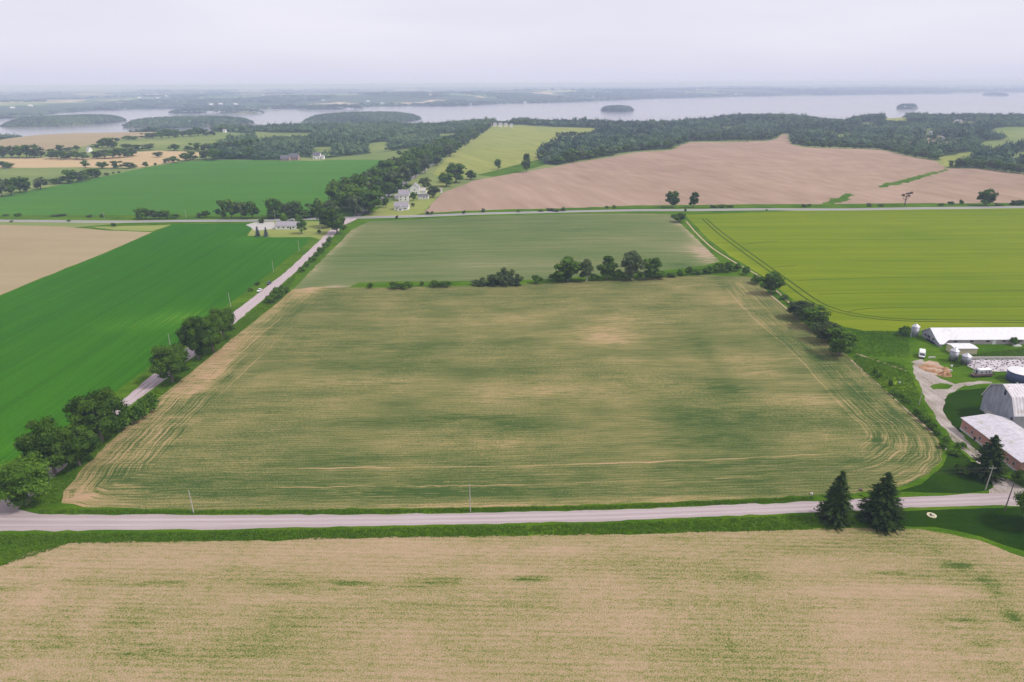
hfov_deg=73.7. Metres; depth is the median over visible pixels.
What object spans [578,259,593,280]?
deciduous tree
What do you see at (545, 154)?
deciduous tree
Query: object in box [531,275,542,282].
bush
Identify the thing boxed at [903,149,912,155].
deciduous tree
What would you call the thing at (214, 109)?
island woodland
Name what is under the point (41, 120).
island woodland
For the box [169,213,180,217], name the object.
deciduous tree
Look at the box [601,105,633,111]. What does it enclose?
island woodland
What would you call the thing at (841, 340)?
deciduous tree
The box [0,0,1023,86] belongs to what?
sky
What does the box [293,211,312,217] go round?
deciduous tree
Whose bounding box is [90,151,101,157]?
deciduous tree
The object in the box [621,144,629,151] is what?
deciduous tree
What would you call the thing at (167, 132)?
deciduous tree
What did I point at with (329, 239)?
bush
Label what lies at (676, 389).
soybean field
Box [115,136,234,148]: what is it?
pasture
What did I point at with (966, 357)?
grain bin
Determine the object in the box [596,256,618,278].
deciduous tree
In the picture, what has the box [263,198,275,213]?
deciduous tree
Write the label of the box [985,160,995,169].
deciduous tree
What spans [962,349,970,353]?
sliding door
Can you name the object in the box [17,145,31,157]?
deciduous tree
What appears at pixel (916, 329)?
grain bin
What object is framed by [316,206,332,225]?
deciduous tree
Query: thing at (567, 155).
deciduous tree
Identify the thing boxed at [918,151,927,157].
deciduous tree
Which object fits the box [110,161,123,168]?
deciduous tree
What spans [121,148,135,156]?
deciduous tree
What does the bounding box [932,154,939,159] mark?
deciduous tree
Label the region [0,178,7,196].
deciduous tree
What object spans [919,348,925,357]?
parked van
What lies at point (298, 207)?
deciduous tree
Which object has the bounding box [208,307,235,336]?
deciduous tree
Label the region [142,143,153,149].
deciduous tree
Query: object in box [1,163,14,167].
deciduous tree
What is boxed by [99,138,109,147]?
deciduous tree
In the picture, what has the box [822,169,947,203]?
grass swale
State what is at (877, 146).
deciduous tree
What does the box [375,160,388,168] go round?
deciduous tree
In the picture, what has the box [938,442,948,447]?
bush
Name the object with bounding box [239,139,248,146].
deciduous tree
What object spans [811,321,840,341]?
deciduous tree
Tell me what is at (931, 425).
bush
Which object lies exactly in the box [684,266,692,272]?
bush
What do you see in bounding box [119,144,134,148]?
deciduous tree
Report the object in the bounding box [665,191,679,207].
deciduous tree
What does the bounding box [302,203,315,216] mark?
deciduous tree
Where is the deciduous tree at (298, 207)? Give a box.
[288,200,303,213]
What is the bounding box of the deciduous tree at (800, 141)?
[797,139,804,145]
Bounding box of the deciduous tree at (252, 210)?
[243,201,260,216]
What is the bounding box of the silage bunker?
[961,356,1023,371]
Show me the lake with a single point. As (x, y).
(819, 106)
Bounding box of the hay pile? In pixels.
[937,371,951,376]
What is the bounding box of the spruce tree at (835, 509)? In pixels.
[813,470,856,530]
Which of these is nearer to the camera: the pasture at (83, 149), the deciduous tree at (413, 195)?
the deciduous tree at (413, 195)
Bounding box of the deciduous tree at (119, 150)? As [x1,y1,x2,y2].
[113,147,125,157]
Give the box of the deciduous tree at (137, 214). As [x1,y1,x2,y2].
[132,208,142,218]
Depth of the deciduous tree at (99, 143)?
1245.67 m
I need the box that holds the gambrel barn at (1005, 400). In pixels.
[980,384,1023,428]
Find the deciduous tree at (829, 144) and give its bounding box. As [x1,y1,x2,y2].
[826,141,834,146]
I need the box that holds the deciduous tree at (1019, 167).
[1015,163,1023,171]
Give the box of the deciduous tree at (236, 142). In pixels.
[233,140,242,146]
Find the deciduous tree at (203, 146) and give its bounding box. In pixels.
[199,143,209,149]
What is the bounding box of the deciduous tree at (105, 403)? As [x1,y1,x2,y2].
[62,387,127,440]
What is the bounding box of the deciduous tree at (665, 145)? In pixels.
[663,140,668,147]
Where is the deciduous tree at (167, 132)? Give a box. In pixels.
[162,129,172,136]
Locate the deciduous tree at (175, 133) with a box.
[170,129,181,137]
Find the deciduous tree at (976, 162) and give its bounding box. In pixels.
[971,159,983,167]
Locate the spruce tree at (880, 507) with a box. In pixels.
[853,472,908,536]
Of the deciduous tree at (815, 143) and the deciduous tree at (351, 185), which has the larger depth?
the deciduous tree at (815, 143)
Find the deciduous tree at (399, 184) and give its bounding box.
[392,178,411,189]
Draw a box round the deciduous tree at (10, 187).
[5,179,18,194]
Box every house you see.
[86,147,92,152]
[274,221,299,228]
[280,155,290,160]
[289,153,299,159]
[312,152,321,158]
[393,202,409,209]
[398,189,409,200]
[410,182,420,193]
[417,194,428,198]
[419,188,426,193]
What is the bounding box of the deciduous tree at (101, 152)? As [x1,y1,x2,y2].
[96,149,107,157]
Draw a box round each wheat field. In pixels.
[433,125,556,178]
[552,128,594,132]
[686,209,1023,330]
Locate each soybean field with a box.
[61,275,942,510]
[294,214,718,288]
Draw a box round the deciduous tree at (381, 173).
[367,168,388,182]
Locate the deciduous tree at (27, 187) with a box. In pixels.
[23,177,30,191]
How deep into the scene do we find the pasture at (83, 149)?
1534.56 m
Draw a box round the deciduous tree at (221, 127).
[217,124,230,130]
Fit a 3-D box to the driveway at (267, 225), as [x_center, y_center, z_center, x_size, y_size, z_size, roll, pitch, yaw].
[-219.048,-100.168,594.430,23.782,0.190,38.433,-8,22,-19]
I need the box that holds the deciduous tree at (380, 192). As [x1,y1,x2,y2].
[369,185,385,198]
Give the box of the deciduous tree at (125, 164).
[122,162,133,168]
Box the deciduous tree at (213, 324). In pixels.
[198,312,226,352]
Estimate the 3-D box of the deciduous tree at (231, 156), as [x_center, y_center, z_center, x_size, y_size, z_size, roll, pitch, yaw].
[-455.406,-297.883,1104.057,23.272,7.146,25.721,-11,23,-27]
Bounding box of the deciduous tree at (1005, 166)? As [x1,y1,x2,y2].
[999,162,1011,171]
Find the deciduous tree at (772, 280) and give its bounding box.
[759,271,785,293]
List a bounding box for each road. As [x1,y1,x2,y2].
[0,206,1023,221]
[0,492,1021,531]
[8,218,356,508]
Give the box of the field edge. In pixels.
[851,360,931,431]
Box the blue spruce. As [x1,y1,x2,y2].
[254,226,259,236]
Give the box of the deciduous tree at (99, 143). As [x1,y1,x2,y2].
[95,139,106,147]
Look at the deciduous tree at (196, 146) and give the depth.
1201.76 m
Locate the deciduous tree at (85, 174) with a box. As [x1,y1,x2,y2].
[77,170,90,179]
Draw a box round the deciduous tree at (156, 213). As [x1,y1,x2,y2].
[153,210,165,217]
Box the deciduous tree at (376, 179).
[370,175,385,186]
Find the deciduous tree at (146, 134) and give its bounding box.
[138,133,149,137]
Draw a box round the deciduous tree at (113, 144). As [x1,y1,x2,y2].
[108,137,117,147]
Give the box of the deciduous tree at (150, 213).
[147,209,157,218]
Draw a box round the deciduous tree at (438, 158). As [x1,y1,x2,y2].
[433,154,442,163]
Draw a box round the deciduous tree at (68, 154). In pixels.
[65,151,73,158]
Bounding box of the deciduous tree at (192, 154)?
[187,151,199,159]
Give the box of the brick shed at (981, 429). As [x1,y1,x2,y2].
[960,413,1023,471]
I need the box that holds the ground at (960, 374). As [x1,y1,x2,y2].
[0,82,1023,565]
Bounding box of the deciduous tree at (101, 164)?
[96,161,108,168]
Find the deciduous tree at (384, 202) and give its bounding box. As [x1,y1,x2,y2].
[381,197,388,205]
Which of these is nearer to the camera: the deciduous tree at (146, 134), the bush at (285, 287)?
the bush at (285, 287)
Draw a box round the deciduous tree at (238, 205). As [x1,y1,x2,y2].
[233,201,246,217]
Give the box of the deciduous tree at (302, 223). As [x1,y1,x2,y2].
[296,219,306,233]
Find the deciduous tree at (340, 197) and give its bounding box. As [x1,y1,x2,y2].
[333,191,347,210]
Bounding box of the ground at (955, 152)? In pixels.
[513,119,1023,171]
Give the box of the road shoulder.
[0,206,1009,222]
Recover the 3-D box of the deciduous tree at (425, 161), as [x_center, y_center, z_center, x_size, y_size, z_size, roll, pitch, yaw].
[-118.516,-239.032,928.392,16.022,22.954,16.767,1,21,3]
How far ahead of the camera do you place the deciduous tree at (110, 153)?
1102.61 m
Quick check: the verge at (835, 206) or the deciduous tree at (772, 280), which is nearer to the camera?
the deciduous tree at (772, 280)
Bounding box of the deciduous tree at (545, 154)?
[535,152,550,158]
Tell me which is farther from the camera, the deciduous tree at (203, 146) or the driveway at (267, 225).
the deciduous tree at (203, 146)
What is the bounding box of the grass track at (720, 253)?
[686,221,788,302]
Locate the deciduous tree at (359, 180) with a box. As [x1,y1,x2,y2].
[351,176,365,186]
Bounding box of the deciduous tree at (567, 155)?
[560,151,572,162]
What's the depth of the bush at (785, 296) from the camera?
384.76 m
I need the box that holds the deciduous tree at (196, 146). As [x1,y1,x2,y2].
[186,143,200,149]
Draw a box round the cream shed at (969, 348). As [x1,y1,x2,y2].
[946,343,978,354]
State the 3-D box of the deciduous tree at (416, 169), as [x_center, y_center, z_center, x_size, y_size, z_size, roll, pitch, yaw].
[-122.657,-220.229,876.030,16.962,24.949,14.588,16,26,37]
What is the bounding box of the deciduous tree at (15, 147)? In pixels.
[9,145,21,157]
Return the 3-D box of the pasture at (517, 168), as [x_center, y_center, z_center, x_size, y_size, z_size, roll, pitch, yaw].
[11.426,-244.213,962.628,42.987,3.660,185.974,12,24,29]
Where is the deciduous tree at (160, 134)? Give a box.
[156,131,165,136]
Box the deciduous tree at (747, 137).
[743,135,751,140]
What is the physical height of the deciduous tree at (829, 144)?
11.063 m
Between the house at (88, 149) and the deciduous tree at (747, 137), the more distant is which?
the deciduous tree at (747, 137)
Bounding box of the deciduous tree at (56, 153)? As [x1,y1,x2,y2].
[50,151,61,158]
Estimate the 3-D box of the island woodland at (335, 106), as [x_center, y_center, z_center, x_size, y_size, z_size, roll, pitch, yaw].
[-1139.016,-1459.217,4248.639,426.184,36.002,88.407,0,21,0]
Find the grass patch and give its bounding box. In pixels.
[930,383,952,388]
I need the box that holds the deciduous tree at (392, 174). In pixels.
[387,170,403,187]
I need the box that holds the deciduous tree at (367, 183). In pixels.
[360,178,370,186]
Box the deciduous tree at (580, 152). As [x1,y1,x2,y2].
[577,149,586,157]
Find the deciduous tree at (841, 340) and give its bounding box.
[825,327,858,355]
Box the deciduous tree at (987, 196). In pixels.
[977,188,998,205]
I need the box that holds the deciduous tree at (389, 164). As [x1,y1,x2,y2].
[385,160,398,167]
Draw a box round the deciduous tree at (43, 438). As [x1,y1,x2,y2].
[13,415,71,474]
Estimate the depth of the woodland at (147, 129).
1852.89 m
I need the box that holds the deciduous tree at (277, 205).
[271,199,283,212]
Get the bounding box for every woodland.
[0,87,1023,116]
[0,122,196,138]
[1,113,125,126]
[122,115,253,127]
[168,107,263,113]
[295,104,362,108]
[301,111,421,123]
[511,111,1023,167]
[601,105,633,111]
[896,103,918,108]
[983,92,1008,95]
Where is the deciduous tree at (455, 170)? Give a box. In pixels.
[445,162,466,182]
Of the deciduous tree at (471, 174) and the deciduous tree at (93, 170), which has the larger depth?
the deciduous tree at (93, 170)
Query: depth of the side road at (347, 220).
376.09 m
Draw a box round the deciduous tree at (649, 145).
[645,142,652,149]
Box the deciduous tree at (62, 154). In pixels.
[58,150,66,158]
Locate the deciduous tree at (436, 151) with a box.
[432,148,443,162]
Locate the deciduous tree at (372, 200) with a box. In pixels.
[356,189,383,213]
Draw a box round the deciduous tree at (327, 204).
[321,199,335,209]
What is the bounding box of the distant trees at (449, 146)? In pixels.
[430,119,595,156]
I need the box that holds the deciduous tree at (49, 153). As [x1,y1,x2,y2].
[45,151,53,157]
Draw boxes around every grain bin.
[910,323,920,336]
[948,347,959,361]
[960,352,972,363]
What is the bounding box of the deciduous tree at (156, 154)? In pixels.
[153,151,162,156]
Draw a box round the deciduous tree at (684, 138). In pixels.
[682,135,689,142]
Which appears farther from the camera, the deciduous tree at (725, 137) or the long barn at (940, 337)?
the deciduous tree at (725, 137)
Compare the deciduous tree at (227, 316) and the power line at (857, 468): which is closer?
the power line at (857, 468)
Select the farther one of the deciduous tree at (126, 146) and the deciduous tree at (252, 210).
the deciduous tree at (126, 146)
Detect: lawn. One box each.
[247,221,330,238]
[364,182,445,215]
[896,507,1023,550]
[898,453,992,493]
[943,388,986,431]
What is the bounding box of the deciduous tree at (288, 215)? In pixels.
[284,210,295,217]
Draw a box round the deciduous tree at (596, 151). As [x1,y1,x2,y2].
[591,148,602,155]
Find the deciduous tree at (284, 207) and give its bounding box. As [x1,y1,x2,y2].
[280,202,293,214]
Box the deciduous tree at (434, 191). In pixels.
[426,185,440,196]
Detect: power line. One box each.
[739,462,969,468]
[745,466,990,472]
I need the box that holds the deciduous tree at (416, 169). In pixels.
[408,159,421,175]
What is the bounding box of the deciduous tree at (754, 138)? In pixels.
[751,134,759,140]
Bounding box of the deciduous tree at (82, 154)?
[74,152,89,159]
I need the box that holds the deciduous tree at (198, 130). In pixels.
[192,127,202,135]
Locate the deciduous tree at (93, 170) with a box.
[84,168,99,177]
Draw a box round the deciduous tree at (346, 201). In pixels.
[344,191,354,212]
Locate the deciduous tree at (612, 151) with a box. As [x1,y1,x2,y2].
[608,148,616,154]
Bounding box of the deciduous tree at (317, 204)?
[309,198,323,212]
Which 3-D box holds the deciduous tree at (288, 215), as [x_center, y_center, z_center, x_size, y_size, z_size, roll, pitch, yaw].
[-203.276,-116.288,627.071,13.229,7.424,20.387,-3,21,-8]
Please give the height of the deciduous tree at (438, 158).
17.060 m
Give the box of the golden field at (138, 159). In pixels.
[0,151,198,167]
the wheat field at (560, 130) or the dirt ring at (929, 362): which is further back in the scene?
the wheat field at (560, 130)
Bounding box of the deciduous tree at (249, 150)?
[244,146,255,158]
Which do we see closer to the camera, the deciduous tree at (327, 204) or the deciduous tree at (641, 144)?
the deciduous tree at (327, 204)
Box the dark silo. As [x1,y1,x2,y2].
[1005,366,1023,383]
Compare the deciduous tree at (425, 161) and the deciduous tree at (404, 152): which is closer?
the deciduous tree at (425, 161)
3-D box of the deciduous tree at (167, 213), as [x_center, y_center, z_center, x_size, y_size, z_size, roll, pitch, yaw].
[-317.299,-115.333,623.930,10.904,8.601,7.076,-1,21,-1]
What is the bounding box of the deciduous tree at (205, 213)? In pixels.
[201,210,210,215]
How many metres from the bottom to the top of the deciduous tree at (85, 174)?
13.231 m
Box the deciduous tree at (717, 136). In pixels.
[713,133,721,140]
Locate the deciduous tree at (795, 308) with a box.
[786,300,814,318]
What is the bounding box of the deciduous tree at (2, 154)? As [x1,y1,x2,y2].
[0,146,6,157]
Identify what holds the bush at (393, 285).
on the soybean field at (676, 389)
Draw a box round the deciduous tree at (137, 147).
[132,144,145,150]
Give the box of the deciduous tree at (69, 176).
[56,169,77,182]
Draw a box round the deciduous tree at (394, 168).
[385,165,399,171]
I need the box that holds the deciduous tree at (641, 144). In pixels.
[638,142,644,149]
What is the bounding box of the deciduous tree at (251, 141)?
[248,138,260,146]
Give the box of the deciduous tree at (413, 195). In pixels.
[409,192,417,200]
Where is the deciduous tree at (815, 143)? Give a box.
[812,141,819,145]
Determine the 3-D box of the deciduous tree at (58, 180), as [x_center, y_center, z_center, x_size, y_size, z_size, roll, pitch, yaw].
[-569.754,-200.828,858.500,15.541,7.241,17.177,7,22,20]
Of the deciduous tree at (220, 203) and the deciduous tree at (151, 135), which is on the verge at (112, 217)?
the deciduous tree at (220, 203)
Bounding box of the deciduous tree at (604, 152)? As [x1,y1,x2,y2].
[599,145,609,156]
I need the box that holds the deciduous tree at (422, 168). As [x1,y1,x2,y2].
[412,159,425,173]
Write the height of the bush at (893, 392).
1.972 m
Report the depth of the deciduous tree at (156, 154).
1122.14 m
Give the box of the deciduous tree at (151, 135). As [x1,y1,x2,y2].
[147,132,156,137]
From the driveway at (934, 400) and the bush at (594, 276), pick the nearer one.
the driveway at (934, 400)
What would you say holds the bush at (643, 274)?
on the soybean field at (676, 389)
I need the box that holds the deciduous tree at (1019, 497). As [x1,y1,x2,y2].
[1013,490,1023,515]
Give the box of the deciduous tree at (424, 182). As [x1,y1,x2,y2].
[418,177,430,187]
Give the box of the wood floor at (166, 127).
[0,126,195,139]
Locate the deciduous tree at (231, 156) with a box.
[224,154,236,158]
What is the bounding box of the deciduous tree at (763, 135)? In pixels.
[758,133,768,138]
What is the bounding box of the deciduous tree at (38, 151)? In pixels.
[33,146,45,157]
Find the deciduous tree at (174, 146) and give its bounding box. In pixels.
[166,144,178,150]
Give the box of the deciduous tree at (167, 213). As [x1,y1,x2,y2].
[159,210,170,218]
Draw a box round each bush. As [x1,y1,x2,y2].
[115,405,132,425]
[115,415,126,431]
[120,404,144,422]
[132,397,150,416]
[144,392,158,409]
[264,293,277,301]
[269,287,284,296]
[279,285,289,291]
[280,216,287,220]
[298,266,305,271]
[308,255,316,260]
[321,241,329,246]
[326,236,332,242]
[388,282,400,288]
[400,281,413,288]
[429,280,437,285]
[437,281,451,286]
[470,277,488,286]
[486,271,500,286]
[497,267,515,286]
[510,274,523,285]
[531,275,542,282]
[549,272,559,280]
[558,273,570,279]
[590,274,599,279]
[609,269,623,277]
[620,274,633,279]
[637,270,652,278]
[652,270,666,277]
[666,272,677,276]
[672,213,686,221]
[676,269,683,274]
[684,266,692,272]
[691,269,702,273]
[699,267,709,272]
[707,264,719,272]
[716,263,728,271]
[724,261,734,271]
[733,263,741,269]
[742,266,750,273]
[750,275,759,282]
[781,294,788,298]
[890,390,898,394]
[898,326,911,335]
[901,398,910,402]
[913,407,922,414]
[918,415,926,420]
[922,418,931,422]
[926,423,937,429]
[933,428,940,434]
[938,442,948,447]
[942,436,951,441]
[948,448,962,455]
[953,463,970,474]
[955,442,967,447]
[1009,200,1021,204]
[1010,337,1019,343]
[1011,470,1021,480]
[1018,469,1023,482]
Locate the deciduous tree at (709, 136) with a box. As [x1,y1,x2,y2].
[706,133,713,139]
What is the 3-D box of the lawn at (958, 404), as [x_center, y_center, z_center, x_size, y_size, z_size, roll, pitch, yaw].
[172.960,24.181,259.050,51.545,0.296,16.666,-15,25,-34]
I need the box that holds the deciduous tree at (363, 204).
[354,188,372,212]
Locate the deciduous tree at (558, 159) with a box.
[551,155,564,163]
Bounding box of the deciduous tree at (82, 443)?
[55,422,103,465]
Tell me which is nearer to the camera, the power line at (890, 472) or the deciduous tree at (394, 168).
the power line at (890, 472)
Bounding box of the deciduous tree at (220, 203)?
[213,199,226,218]
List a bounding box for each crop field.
[0,160,383,214]
[321,150,409,159]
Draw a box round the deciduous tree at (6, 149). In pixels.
[2,145,15,157]
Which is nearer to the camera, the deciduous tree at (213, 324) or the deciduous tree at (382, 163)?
the deciduous tree at (213, 324)
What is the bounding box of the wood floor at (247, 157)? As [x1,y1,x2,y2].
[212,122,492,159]
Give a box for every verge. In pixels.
[0,211,358,219]
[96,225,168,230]
[411,203,1023,217]
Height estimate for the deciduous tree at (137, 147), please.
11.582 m
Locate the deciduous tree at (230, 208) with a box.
[222,199,235,218]
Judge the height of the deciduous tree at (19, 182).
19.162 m
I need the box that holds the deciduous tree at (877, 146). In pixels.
[874,144,883,148]
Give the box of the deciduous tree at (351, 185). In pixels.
[344,183,357,193]
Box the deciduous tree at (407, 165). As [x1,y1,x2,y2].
[405,161,420,175]
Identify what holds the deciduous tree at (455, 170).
on the ground at (960, 374)
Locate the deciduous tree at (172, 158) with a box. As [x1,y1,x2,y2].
[168,156,178,161]
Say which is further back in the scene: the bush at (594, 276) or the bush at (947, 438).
the bush at (594, 276)
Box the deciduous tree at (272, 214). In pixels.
[267,210,283,217]
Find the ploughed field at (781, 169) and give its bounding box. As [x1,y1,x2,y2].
[423,135,1023,212]
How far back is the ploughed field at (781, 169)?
823.13 m
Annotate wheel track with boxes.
[0,225,302,463]
[701,218,1023,322]
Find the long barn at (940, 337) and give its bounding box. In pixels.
[921,327,1023,346]
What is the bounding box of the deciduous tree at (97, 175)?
[94,168,102,177]
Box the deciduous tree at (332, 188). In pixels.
[325,179,344,199]
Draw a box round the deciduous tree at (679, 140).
[675,137,683,143]
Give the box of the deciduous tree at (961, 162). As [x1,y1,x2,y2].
[954,157,966,166]
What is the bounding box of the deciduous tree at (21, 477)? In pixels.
[0,450,55,508]
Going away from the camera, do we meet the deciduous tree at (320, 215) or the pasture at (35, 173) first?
the deciduous tree at (320, 215)
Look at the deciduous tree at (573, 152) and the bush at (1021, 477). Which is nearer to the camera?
the bush at (1021, 477)
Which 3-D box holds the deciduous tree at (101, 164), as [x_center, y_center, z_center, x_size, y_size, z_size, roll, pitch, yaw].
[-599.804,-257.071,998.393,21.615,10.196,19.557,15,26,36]
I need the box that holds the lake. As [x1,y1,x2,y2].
[0,92,1023,136]
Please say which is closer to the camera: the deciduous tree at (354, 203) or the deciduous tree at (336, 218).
the deciduous tree at (336, 218)
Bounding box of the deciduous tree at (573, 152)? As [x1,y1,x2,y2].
[569,148,578,161]
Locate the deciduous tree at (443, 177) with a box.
[437,172,454,186]
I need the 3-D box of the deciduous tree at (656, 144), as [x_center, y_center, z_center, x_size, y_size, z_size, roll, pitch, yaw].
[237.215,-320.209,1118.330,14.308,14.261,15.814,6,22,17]
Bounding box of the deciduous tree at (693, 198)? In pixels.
[688,192,699,207]
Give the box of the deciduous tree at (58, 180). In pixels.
[52,178,63,182]
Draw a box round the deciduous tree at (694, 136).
[691,133,697,139]
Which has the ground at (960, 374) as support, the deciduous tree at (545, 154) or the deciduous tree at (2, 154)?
the deciduous tree at (2, 154)
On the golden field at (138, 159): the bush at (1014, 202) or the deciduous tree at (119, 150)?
the deciduous tree at (119, 150)
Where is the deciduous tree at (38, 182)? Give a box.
[33,177,49,188]
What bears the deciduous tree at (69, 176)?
on the crop field at (188, 188)
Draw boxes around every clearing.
[254,131,454,156]
[634,123,1023,161]
[886,117,972,167]
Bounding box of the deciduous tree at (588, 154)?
[586,150,594,158]
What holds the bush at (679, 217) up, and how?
on the soybean field at (526, 247)
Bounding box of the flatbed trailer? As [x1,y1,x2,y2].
[968,373,994,377]
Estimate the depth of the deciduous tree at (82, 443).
215.68 m
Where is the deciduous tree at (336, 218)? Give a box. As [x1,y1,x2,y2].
[325,207,346,233]
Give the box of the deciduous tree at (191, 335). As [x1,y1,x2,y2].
[175,316,212,359]
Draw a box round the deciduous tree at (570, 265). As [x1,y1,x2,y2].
[554,256,580,280]
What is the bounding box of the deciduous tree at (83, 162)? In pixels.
[80,160,88,167]
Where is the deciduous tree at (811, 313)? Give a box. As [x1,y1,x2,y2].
[799,305,831,324]
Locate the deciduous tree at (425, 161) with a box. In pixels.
[419,157,429,172]
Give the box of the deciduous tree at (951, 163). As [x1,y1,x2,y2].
[948,160,958,167]
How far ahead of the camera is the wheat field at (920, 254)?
472.96 m
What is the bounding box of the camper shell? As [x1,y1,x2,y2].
[974,367,992,373]
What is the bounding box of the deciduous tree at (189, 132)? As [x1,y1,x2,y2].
[183,129,196,136]
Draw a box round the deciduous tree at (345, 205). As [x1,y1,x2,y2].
[335,191,353,209]
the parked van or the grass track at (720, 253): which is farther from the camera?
the grass track at (720, 253)
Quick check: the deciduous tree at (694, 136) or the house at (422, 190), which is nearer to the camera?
the house at (422, 190)
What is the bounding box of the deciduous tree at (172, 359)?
[148,342,191,382]
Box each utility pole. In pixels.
[985,466,995,489]
[1004,483,1013,510]
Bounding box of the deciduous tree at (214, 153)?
[206,148,220,159]
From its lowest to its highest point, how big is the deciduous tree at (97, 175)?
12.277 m
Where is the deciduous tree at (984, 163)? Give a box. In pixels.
[979,160,986,168]
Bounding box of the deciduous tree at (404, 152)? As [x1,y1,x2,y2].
[397,149,411,154]
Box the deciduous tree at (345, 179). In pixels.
[339,177,350,188]
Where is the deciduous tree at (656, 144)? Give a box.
[653,141,659,149]
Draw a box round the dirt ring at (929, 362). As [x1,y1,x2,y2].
[922,360,942,374]
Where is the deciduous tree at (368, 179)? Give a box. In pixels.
[363,176,372,187]
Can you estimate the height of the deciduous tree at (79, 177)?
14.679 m
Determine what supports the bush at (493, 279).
on the soybean field at (676, 389)
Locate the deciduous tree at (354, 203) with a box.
[347,193,363,215]
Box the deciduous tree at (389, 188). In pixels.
[378,182,397,196]
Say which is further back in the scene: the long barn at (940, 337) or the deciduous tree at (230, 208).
the deciduous tree at (230, 208)
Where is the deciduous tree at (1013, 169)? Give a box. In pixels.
[1010,163,1019,171]
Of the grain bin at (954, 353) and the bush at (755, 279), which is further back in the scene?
the bush at (755, 279)
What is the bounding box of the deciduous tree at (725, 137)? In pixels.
[722,133,730,140]
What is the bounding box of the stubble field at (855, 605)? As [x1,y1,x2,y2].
[0,528,1023,681]
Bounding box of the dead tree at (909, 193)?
[901,192,912,205]
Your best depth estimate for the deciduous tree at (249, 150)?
1098.33 m
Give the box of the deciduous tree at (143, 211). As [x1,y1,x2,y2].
[138,207,149,218]
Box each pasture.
[0,167,136,194]
[1,131,250,154]
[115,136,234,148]
[478,160,544,176]
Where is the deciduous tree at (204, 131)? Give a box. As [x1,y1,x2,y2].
[199,129,209,134]
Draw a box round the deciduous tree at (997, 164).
[992,160,1001,168]
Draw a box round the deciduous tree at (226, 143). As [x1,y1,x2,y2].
[222,141,232,146]
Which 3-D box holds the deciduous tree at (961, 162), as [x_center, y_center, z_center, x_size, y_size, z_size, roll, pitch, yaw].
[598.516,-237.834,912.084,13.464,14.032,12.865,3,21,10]
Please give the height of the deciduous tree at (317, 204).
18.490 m
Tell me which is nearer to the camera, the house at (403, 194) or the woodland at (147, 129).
the house at (403, 194)
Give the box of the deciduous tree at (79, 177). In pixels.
[72,171,83,181]
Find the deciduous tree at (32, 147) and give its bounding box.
[24,144,38,157]
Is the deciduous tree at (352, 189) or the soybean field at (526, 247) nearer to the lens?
the soybean field at (526, 247)
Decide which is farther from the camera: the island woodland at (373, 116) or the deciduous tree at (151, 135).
the island woodland at (373, 116)
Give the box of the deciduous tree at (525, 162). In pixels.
[521,153,530,171]
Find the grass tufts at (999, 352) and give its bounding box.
[775,291,1023,453]
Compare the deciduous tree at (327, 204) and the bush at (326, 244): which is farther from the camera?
the deciduous tree at (327, 204)
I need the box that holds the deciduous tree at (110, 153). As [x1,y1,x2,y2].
[103,149,118,157]
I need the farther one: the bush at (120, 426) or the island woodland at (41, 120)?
the island woodland at (41, 120)
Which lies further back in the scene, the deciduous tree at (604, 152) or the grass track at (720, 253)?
the deciduous tree at (604, 152)
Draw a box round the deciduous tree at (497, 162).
[494,159,500,167]
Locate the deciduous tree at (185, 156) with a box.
[178,153,192,160]
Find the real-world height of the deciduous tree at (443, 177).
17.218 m
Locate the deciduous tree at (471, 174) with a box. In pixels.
[465,170,476,178]
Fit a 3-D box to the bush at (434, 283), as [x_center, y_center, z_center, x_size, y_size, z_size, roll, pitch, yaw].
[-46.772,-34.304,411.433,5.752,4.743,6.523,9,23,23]
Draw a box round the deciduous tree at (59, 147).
[54,145,64,150]
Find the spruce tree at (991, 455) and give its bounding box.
[964,434,1012,482]
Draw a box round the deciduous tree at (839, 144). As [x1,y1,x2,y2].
[836,142,844,147]
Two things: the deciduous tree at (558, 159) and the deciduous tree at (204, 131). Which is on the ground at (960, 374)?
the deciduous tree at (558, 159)
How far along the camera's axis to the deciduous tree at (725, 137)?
1363.83 m
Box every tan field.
[0,132,152,150]
[0,225,151,294]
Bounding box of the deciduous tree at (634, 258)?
[620,250,645,278]
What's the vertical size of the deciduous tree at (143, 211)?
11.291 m
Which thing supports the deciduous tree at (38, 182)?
on the crop field at (188, 188)
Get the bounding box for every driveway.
[247,222,274,229]
[912,359,1023,505]
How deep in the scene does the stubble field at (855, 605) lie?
159.43 m
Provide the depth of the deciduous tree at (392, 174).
771.27 m
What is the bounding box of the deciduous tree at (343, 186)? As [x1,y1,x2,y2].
[340,181,358,190]
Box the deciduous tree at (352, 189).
[345,186,362,194]
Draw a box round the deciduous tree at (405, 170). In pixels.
[398,165,411,184]
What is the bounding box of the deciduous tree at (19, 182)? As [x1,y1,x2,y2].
[9,176,29,192]
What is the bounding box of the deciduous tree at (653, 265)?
[644,257,662,278]
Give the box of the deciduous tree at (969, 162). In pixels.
[963,158,974,167]
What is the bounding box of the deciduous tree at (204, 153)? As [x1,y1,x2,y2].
[198,149,210,159]

